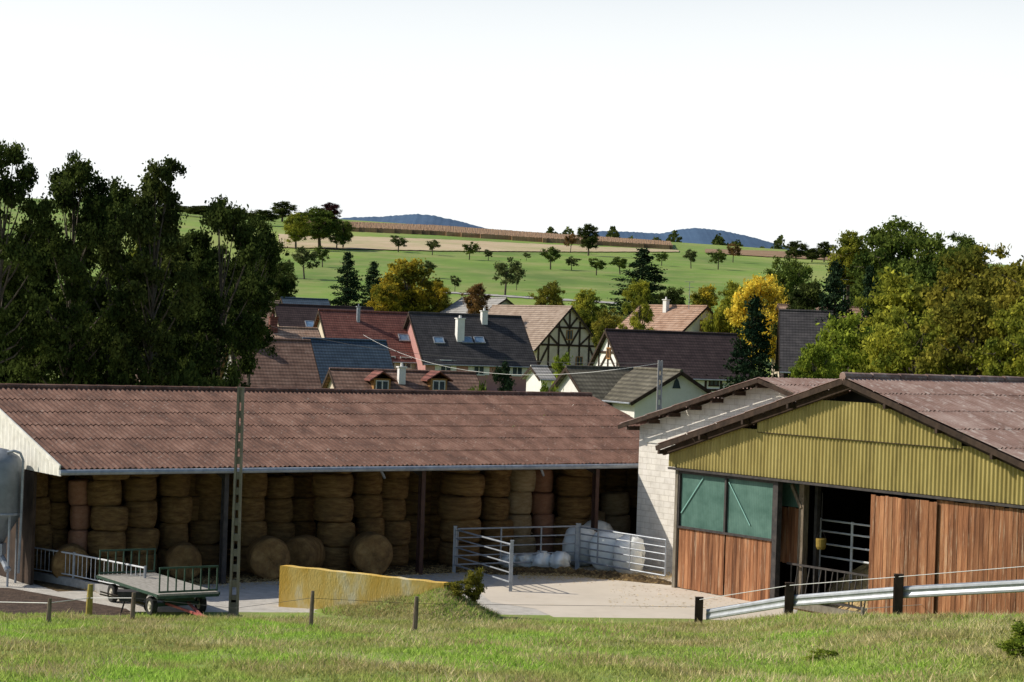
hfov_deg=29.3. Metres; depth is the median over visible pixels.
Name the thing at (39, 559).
straw bale
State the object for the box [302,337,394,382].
house
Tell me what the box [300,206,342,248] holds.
broadleaf tree
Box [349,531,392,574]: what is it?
straw bale
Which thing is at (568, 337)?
window
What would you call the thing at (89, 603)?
fence post
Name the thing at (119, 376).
bush
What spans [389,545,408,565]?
straw bale
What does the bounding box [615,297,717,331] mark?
house
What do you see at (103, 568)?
straw bale
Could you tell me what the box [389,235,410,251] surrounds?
orchard tree
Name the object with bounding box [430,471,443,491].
straw bale
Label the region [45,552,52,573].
straw bale
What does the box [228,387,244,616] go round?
utility pole
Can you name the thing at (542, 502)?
straw bale
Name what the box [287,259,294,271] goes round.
orchard tree
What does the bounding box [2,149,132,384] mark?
broadleaf tree
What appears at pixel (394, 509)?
straw bale
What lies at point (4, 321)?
broadleaf tree
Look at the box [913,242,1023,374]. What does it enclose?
broadleaf tree
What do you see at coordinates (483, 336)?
house
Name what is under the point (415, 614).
fence post
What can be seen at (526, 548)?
straw bale
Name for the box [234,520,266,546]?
straw bale
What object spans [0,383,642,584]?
hay barn
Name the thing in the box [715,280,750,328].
broadleaf tree
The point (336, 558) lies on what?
straw bale
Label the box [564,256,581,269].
orchard tree
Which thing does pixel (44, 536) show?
straw bale
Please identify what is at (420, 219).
distant hills
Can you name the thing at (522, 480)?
straw bale
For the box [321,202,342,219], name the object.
broadleaf tree
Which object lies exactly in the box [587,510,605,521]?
straw bale
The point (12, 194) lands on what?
broadleaf tree
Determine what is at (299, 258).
orchard tree
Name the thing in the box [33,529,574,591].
barn floor
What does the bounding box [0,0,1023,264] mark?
sky
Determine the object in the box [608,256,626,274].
orchard tree
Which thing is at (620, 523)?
straw bale
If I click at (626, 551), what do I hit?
wrapped bale
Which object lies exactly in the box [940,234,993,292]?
broadleaf tree
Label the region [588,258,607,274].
orchard tree
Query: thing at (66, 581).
kerb wall
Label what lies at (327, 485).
straw bale
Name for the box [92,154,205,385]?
broadleaf tree
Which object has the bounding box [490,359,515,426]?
columnar shrub
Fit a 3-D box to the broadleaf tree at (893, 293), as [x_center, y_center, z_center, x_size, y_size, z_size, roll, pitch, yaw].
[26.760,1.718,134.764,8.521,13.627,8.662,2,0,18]
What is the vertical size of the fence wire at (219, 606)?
0.805 m
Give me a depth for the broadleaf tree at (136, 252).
128.78 m
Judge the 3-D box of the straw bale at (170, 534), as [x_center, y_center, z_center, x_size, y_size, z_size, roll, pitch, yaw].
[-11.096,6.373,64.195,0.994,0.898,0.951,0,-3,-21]
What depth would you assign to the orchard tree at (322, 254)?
456.20 m
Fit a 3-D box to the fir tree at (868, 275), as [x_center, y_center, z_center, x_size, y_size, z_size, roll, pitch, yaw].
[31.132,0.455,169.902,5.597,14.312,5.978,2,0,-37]
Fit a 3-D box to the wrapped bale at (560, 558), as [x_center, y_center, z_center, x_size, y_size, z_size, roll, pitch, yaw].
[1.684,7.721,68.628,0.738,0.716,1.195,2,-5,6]
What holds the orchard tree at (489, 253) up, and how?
on the ground at (470, 270)
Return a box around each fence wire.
[10,598,86,602]
[136,598,308,607]
[316,598,677,606]
[699,566,1023,599]
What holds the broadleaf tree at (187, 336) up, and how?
on the ground at (470, 270)
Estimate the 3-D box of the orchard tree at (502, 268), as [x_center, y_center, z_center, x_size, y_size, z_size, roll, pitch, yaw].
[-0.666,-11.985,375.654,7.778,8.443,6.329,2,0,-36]
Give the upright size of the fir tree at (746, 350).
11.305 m
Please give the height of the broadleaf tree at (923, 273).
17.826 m
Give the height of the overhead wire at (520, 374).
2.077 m
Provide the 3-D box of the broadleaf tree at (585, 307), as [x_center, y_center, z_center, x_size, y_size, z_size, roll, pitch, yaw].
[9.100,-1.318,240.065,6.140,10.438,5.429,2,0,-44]
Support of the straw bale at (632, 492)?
on the hay barn at (70, 420)
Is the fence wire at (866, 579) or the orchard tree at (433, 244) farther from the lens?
the orchard tree at (433, 244)
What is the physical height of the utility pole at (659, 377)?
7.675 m
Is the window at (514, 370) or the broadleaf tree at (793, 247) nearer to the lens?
the window at (514, 370)
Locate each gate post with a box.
[452,526,456,572]
[509,540,513,591]
[575,523,580,568]
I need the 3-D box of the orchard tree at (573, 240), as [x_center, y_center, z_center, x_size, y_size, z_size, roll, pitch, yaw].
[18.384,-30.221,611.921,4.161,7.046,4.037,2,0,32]
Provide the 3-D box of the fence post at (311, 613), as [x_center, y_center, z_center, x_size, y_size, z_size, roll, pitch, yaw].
[-4.894,6.675,47.701,0.126,1.182,0.109,2,0,0]
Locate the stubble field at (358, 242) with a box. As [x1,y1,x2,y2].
[279,234,678,251]
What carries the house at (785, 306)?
on the ground at (470, 270)
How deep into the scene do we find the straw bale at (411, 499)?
70.19 m
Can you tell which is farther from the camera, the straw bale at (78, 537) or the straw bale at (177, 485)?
the straw bale at (177, 485)
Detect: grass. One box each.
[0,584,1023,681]
[0,585,1023,681]
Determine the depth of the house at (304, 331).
178.99 m
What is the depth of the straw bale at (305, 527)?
67.54 m
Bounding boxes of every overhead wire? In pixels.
[266,324,579,362]
[364,335,657,374]
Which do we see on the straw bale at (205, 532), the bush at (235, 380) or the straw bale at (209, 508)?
the straw bale at (209, 508)
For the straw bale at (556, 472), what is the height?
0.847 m
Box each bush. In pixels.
[0,345,42,412]
[39,367,95,384]
[107,357,156,385]
[158,358,219,413]
[220,360,242,386]
[444,580,479,595]
[462,566,486,602]
[467,376,486,437]
[540,379,563,415]
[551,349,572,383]
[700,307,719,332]
[801,648,845,660]
[994,619,1023,658]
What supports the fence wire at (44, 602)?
attached to the fence post at (89, 603)
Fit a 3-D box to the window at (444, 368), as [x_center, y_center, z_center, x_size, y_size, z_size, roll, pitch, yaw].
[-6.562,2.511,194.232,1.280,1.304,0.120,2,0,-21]
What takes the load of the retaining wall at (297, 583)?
on the yard gravel
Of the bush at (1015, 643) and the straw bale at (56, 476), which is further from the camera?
the straw bale at (56, 476)
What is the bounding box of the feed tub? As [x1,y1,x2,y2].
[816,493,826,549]
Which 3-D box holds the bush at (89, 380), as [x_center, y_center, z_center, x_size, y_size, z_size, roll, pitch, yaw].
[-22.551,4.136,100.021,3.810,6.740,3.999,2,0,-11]
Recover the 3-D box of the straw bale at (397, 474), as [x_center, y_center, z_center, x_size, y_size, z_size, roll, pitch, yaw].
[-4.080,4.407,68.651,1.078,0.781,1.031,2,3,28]
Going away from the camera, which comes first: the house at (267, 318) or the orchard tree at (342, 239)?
the house at (267, 318)
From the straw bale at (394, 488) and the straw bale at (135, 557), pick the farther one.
the straw bale at (394, 488)
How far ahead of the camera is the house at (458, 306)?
263.96 m
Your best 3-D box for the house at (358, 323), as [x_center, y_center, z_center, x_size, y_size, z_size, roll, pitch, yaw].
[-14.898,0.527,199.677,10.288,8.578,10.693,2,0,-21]
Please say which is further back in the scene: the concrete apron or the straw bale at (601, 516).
the straw bale at (601, 516)
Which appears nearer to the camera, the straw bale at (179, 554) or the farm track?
the straw bale at (179, 554)
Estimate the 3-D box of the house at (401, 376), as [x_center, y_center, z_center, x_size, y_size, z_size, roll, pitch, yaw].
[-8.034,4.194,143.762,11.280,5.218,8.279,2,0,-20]
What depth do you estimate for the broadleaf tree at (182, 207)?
795.98 m
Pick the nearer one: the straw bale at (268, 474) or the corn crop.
the straw bale at (268, 474)
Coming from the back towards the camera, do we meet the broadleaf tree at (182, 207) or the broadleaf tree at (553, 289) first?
the broadleaf tree at (182, 207)
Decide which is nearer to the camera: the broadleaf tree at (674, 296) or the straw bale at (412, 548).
the straw bale at (412, 548)
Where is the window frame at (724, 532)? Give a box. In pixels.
[677,470,773,541]
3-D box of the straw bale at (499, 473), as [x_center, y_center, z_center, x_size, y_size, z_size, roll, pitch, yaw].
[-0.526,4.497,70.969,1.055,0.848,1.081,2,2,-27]
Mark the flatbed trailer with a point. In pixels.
(163, 588)
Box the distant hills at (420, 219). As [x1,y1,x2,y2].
[338,214,486,228]
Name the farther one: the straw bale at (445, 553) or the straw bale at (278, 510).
the straw bale at (445, 553)
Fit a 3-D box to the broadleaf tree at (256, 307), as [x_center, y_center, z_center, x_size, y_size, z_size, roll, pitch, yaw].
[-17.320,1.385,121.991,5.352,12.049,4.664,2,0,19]
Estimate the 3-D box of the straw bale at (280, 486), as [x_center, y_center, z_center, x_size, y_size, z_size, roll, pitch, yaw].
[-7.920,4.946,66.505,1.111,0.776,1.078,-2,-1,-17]
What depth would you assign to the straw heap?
61.22 m
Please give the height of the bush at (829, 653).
0.353 m
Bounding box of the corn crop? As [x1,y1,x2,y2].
[309,220,672,248]
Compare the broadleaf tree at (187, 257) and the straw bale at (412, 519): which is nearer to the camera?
the straw bale at (412, 519)
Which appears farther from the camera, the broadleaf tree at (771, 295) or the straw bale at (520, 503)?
the broadleaf tree at (771, 295)
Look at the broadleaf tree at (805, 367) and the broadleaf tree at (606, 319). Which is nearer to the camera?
the broadleaf tree at (805, 367)
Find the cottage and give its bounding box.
[520,365,556,391]
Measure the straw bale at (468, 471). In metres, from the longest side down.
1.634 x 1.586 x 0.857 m
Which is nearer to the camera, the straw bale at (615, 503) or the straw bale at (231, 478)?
the straw bale at (231, 478)
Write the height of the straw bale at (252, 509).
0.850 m
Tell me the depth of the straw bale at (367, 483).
67.76 m
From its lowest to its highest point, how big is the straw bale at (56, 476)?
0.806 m
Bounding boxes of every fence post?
[46,598,51,622]
[85,584,92,615]
[130,592,135,619]
[309,591,313,627]
[412,596,418,631]
[860,607,864,615]
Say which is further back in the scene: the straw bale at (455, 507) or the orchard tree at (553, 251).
the orchard tree at (553, 251)
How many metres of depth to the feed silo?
59.82 m
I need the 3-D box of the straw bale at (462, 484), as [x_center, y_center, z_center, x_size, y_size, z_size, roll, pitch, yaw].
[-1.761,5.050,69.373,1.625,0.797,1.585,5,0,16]
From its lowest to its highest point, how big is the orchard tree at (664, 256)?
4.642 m
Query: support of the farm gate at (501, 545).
attached to the gate post at (454, 566)
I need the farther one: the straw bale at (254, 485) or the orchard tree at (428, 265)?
the orchard tree at (428, 265)
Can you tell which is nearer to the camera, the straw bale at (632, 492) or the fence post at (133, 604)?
the fence post at (133, 604)
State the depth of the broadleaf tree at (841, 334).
111.08 m
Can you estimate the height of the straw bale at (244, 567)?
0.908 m
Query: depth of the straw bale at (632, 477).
76.40 m
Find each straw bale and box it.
[27,470,47,496]
[34,552,45,572]
[35,496,50,525]
[35,524,53,552]
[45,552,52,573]
[47,477,68,501]
[48,452,70,477]
[49,501,69,528]
[50,529,67,552]
[50,543,89,579]
[67,529,88,552]
[68,479,88,504]
[70,504,90,529]
[74,475,92,479]
[86,479,121,506]
[87,530,125,557]
[89,556,125,580]
[90,506,127,530]
[92,452,130,480]
[121,476,156,500]
[122,500,156,527]
[124,527,159,554]
[125,552,157,573]
[126,451,159,477]
[154,497,160,521]
[157,474,189,496]
[157,548,170,575]
[158,522,188,548]
[159,496,192,523]
[160,451,189,468]
[164,542,201,579]
[188,474,198,495]
[188,520,219,544]
[194,544,219,569]
[195,474,221,495]
[197,495,220,520]
[228,495,236,519]
[229,473,237,495]
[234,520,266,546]
[235,496,264,521]
[236,473,267,497]
[236,546,251,572]
[239,450,266,467]
[246,536,289,579]
[262,497,292,522]
[265,475,294,498]
[266,522,294,542]
[267,473,284,475]
[285,535,324,567]
[287,450,313,475]
[291,521,315,536]
[292,475,313,497]
[292,498,314,520]
[312,472,353,497]
[313,496,353,522]
[315,450,353,474]
[316,521,355,546]
[321,546,350,570]
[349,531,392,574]
[352,494,382,517]
[353,471,382,494]
[354,450,383,466]
[355,517,384,535]
[380,477,408,499]
[381,499,405,520]
[382,465,409,478]
[384,520,410,545]
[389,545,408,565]
[404,491,430,514]
[404,514,430,537]
[407,471,431,491]
[407,537,428,560]
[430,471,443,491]
[437,449,479,473]
[437,493,481,520]
[437,541,479,566]
[439,472,484,496]
[439,518,480,542]
[477,540,507,561]
[480,497,509,520]
[481,519,513,541]
[482,476,509,496]
[484,464,511,477]
[504,449,532,464]
[505,491,531,514]
[507,537,535,552]
[508,514,531,535]
[509,470,535,491]
[531,492,553,514]
[532,513,554,536]
[533,469,553,492]
[535,536,554,553]
[552,469,563,488]
[552,489,559,510]
[553,516,589,537]
[553,537,563,551]
[556,474,591,496]
[557,496,591,518]
[562,463,597,476]
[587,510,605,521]
[590,488,604,509]
[599,469,605,487]
[600,491,629,515]
[604,468,626,486]
[605,514,630,534]
[624,486,637,507]
[626,468,637,486]
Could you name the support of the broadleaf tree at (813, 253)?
on the ground at (470, 270)
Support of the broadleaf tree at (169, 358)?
on the ground at (470, 270)
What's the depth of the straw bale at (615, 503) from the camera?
74.24 m
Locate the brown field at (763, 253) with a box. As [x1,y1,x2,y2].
[705,249,835,259]
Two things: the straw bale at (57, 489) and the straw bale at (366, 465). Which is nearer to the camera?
the straw bale at (57, 489)
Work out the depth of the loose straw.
66.25 m
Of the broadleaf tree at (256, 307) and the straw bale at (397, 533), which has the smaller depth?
the straw bale at (397, 533)
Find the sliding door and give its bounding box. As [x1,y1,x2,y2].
[867,494,937,615]
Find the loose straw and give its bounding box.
[75,562,739,607]
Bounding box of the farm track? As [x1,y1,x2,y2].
[446,292,615,303]
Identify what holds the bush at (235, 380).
on the ground at (470, 270)
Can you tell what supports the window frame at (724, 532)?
in the cattle barn at (889, 475)
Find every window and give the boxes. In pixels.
[400,357,411,368]
[440,360,451,370]
[473,367,484,375]
[511,368,522,375]
[566,330,572,339]
[575,356,582,364]
[606,347,610,358]
[673,378,680,388]
[708,381,718,386]
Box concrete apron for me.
[481,566,782,620]
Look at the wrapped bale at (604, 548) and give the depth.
68.76 m
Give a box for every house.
[220,336,321,387]
[261,300,278,324]
[267,303,373,326]
[268,314,320,338]
[279,297,329,304]
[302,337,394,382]
[313,304,416,369]
[321,363,480,390]
[403,308,537,390]
[440,297,513,313]
[488,305,595,371]
[548,365,675,406]
[588,328,748,391]
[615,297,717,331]
[771,304,865,376]
[775,309,833,377]
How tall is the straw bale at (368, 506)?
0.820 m
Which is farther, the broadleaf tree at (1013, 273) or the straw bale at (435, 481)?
the broadleaf tree at (1013, 273)
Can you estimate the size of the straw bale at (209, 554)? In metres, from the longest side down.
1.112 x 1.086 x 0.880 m
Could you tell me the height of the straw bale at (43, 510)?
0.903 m
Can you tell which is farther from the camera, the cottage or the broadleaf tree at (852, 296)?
the broadleaf tree at (852, 296)
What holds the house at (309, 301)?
on the ground at (470, 270)
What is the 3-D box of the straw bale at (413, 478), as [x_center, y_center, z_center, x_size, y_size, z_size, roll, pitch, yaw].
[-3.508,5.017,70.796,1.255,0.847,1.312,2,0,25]
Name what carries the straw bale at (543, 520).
on the straw bale at (547, 540)
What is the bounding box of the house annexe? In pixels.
[602,367,711,417]
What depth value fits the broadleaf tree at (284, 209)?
798.22 m
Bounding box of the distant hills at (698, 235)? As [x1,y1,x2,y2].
[587,228,788,249]
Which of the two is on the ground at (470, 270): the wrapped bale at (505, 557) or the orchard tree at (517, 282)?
the orchard tree at (517, 282)
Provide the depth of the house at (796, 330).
172.79 m
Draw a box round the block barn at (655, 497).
[617,377,987,573]
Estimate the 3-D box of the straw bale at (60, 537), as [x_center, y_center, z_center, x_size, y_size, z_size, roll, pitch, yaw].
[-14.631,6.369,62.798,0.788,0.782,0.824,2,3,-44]
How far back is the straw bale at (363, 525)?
67.64 m
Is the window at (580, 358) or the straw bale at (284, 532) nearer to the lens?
the straw bale at (284, 532)
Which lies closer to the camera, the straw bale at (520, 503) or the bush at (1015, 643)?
the bush at (1015, 643)
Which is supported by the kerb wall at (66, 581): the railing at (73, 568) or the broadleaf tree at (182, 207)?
the railing at (73, 568)
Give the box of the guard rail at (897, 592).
[694,573,1023,622]
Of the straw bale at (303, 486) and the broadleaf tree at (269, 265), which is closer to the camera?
the straw bale at (303, 486)
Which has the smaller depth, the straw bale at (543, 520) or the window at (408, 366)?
the straw bale at (543, 520)
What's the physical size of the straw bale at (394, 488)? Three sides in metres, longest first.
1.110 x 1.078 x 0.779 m
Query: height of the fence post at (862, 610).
0.548 m
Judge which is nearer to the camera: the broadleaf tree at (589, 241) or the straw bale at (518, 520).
the straw bale at (518, 520)
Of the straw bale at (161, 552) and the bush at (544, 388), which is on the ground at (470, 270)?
the bush at (544, 388)
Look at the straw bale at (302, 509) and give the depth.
67.36 m
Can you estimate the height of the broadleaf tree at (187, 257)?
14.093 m
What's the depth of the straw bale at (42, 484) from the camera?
62.02 m
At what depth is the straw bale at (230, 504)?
66.10 m
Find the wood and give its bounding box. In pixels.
[546,226,785,249]
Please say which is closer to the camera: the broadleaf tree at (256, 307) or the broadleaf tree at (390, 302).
the broadleaf tree at (256, 307)
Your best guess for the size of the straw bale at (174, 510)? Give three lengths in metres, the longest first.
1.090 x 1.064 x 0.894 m
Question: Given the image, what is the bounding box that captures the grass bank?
[314,588,505,621]
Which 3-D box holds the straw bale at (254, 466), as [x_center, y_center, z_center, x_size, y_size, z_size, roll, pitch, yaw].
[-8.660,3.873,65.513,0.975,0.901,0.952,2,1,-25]
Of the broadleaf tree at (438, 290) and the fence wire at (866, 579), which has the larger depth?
the broadleaf tree at (438, 290)
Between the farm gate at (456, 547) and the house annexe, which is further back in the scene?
the house annexe
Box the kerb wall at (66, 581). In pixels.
[34,571,146,601]
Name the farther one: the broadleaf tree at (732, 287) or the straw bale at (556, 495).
the broadleaf tree at (732, 287)
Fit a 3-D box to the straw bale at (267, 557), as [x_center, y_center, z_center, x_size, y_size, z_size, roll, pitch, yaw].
[-7.924,7.079,63.882,1.441,1.418,1.128,45,-9,-10]
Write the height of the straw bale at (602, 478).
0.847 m
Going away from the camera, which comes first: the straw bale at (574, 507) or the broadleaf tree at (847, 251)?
the straw bale at (574, 507)
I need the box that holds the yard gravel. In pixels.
[0,528,796,614]
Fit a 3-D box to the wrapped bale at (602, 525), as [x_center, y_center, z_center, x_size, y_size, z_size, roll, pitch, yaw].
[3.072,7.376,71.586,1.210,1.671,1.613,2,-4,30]
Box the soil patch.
[0,588,135,615]
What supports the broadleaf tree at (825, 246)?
on the ground at (470, 270)
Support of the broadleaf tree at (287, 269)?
on the ground at (470, 270)
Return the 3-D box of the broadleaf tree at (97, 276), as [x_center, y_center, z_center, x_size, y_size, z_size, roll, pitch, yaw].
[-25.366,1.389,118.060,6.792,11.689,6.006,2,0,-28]
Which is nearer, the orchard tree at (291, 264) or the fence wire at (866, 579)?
the fence wire at (866, 579)
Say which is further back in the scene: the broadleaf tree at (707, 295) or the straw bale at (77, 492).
the broadleaf tree at (707, 295)
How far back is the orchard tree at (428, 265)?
428.03 m
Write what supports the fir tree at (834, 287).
on the ground at (470, 270)
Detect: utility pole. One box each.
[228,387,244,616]
[656,360,662,410]
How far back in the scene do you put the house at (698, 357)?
167.68 m
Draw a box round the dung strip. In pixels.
[483,566,671,584]
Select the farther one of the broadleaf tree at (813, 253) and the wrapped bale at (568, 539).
the broadleaf tree at (813, 253)
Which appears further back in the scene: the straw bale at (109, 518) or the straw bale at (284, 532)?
the straw bale at (284, 532)
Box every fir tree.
[329,252,364,306]
[359,261,383,306]
[599,248,667,315]
[719,295,787,388]
[814,259,854,325]
[845,264,879,347]
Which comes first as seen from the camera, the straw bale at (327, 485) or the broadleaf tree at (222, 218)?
the straw bale at (327, 485)
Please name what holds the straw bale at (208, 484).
on the straw bale at (209, 508)
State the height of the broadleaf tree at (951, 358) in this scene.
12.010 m
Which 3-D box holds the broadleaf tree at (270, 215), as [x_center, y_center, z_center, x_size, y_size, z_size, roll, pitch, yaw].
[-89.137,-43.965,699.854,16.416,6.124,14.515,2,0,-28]
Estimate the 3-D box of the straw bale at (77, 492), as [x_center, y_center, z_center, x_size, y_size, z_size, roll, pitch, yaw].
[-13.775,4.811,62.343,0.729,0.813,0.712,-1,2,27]
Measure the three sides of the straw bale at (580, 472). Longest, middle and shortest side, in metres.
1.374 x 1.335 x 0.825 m
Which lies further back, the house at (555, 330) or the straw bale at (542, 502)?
the house at (555, 330)
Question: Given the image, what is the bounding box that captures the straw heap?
[823,564,868,611]
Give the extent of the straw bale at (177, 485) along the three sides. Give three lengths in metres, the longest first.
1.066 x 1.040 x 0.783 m
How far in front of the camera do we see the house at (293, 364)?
151.06 m
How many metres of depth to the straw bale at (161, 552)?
63.51 m
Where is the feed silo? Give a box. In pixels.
[0,448,24,586]
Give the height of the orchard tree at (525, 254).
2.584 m
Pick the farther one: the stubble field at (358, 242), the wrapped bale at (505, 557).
the stubble field at (358, 242)
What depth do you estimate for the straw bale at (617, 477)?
75.80 m
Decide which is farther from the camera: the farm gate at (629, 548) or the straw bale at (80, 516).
the farm gate at (629, 548)
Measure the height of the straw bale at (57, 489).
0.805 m
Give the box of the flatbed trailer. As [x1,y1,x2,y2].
[96,548,219,616]
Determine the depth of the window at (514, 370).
196.94 m
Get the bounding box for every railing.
[34,547,75,577]
[74,553,146,598]
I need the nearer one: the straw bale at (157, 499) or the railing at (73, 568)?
the railing at (73, 568)
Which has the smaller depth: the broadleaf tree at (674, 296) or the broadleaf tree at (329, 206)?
the broadleaf tree at (674, 296)
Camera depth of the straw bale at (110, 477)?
61.68 m
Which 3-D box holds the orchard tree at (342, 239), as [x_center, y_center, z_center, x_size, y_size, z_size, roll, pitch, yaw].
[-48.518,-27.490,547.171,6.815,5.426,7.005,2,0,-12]
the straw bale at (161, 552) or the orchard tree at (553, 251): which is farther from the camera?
the orchard tree at (553, 251)
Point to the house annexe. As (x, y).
(632, 393)
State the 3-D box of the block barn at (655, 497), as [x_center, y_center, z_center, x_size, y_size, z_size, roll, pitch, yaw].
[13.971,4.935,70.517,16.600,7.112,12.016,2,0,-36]
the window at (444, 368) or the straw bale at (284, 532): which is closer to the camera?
the straw bale at (284, 532)
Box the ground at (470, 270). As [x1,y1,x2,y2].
[0,198,1023,681]
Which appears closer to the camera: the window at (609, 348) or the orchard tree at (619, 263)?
the window at (609, 348)
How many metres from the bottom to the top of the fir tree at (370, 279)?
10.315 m
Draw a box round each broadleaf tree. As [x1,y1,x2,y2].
[0,140,55,363]
[0,261,26,364]
[1,297,55,382]
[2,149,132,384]
[3,216,96,378]
[43,175,173,384]
[54,268,120,374]
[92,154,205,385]
[125,238,181,289]
[142,229,238,360]
[142,290,222,383]
[154,264,227,385]
[158,205,188,214]
[167,194,272,386]
[181,205,208,217]
[211,270,275,362]
[224,213,295,385]
[247,209,281,221]
[253,240,293,275]
[262,264,299,299]
[269,201,299,221]
[282,212,310,248]
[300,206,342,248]
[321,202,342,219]
[332,219,355,248]
[364,282,406,311]
[370,258,449,311]
[422,280,452,311]
[460,282,491,313]
[528,280,568,305]
[568,288,606,335]
[576,223,599,255]
[590,308,624,348]
[618,277,654,329]
[651,287,685,304]
[688,283,721,312]
[711,305,743,338]
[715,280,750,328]
[719,273,789,364]
[761,255,816,304]
[767,278,829,341]
[782,240,809,261]
[788,342,840,378]
[804,311,888,377]
[805,248,821,261]
[816,241,833,261]
[823,244,875,312]
[827,229,870,303]
[845,215,932,322]
[849,266,939,372]
[850,303,966,374]
[898,230,960,320]
[912,288,1016,375]
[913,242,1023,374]
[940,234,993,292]
[965,296,1023,376]
[980,255,1023,361]
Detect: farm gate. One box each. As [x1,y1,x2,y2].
[454,529,509,582]
[456,525,575,564]
[578,526,666,576]
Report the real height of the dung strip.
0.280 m
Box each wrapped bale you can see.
[498,555,515,567]
[514,554,532,566]
[531,550,550,566]
[549,551,570,568]
[562,525,595,566]
[584,520,612,529]
[589,530,622,570]
[613,535,645,574]
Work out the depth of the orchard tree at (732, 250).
606.33 m
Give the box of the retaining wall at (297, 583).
[279,565,448,608]
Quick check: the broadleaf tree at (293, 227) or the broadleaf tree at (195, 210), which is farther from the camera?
the broadleaf tree at (195, 210)
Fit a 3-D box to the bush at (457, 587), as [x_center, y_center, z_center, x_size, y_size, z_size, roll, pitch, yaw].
[-1.517,7.076,56.282,0.988,0.453,1.173,2,0,-31]
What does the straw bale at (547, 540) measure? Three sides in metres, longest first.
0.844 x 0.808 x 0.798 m
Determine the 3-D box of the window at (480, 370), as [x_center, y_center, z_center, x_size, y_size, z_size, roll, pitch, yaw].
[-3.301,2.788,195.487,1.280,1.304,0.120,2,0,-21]
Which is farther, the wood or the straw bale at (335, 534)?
the wood
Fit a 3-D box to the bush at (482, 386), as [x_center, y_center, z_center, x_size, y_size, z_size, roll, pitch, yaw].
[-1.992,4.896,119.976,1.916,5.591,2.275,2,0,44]
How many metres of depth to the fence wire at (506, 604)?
50.38 m
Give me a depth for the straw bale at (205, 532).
65.34 m
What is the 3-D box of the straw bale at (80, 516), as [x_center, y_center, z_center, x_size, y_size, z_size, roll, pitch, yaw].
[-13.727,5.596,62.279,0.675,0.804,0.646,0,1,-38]
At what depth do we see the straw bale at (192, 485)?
65.31 m
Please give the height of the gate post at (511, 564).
1.845 m
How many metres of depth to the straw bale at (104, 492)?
61.76 m
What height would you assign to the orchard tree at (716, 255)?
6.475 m
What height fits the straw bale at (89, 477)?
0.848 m
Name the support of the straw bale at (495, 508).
on the straw bale at (496, 532)
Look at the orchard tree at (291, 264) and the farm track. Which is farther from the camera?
the orchard tree at (291, 264)
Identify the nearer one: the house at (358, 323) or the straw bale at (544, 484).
the straw bale at (544, 484)
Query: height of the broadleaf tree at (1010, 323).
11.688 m
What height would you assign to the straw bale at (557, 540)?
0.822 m
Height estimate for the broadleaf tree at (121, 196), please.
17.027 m
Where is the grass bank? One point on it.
(384, 603)
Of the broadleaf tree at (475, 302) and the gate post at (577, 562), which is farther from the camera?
the broadleaf tree at (475, 302)
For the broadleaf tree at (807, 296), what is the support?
on the ground at (470, 270)
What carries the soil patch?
on the yard gravel
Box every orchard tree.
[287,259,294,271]
[290,246,319,278]
[311,246,329,266]
[327,233,349,249]
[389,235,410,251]
[418,260,438,274]
[425,239,440,254]
[450,276,461,291]
[462,242,481,259]
[483,249,492,260]
[492,257,526,294]
[512,276,520,289]
[522,253,530,260]
[539,246,560,269]
[563,233,576,252]
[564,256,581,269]
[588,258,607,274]
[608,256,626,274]
[653,251,668,265]
[682,249,697,267]
[707,249,726,269]
[727,243,742,261]
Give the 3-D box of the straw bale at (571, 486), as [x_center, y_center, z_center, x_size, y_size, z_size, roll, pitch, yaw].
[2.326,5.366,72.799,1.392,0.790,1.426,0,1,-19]
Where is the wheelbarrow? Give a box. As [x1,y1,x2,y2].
[99,589,147,612]
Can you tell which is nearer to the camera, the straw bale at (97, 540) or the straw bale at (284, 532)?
the straw bale at (97, 540)
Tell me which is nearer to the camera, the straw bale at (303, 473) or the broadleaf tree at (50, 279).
the straw bale at (303, 473)
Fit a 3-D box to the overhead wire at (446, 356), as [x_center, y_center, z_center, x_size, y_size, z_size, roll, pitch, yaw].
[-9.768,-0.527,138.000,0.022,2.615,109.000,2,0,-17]
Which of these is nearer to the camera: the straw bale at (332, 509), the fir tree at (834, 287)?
the straw bale at (332, 509)
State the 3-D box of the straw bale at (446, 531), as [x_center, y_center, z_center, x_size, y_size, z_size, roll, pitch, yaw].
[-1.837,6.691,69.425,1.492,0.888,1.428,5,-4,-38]
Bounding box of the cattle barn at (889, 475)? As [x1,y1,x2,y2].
[655,372,1023,615]
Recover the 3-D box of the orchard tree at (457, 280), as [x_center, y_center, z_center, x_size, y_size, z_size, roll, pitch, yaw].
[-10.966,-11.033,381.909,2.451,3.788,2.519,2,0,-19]
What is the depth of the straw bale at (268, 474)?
67.11 m
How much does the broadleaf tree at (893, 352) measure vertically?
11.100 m
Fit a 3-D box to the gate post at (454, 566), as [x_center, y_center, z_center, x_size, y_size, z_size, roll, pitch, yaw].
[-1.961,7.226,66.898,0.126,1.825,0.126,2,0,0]
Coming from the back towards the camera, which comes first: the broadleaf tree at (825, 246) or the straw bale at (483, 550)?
the broadleaf tree at (825, 246)
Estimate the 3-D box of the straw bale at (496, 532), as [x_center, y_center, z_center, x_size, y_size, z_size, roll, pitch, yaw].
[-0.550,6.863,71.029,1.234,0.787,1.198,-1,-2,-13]

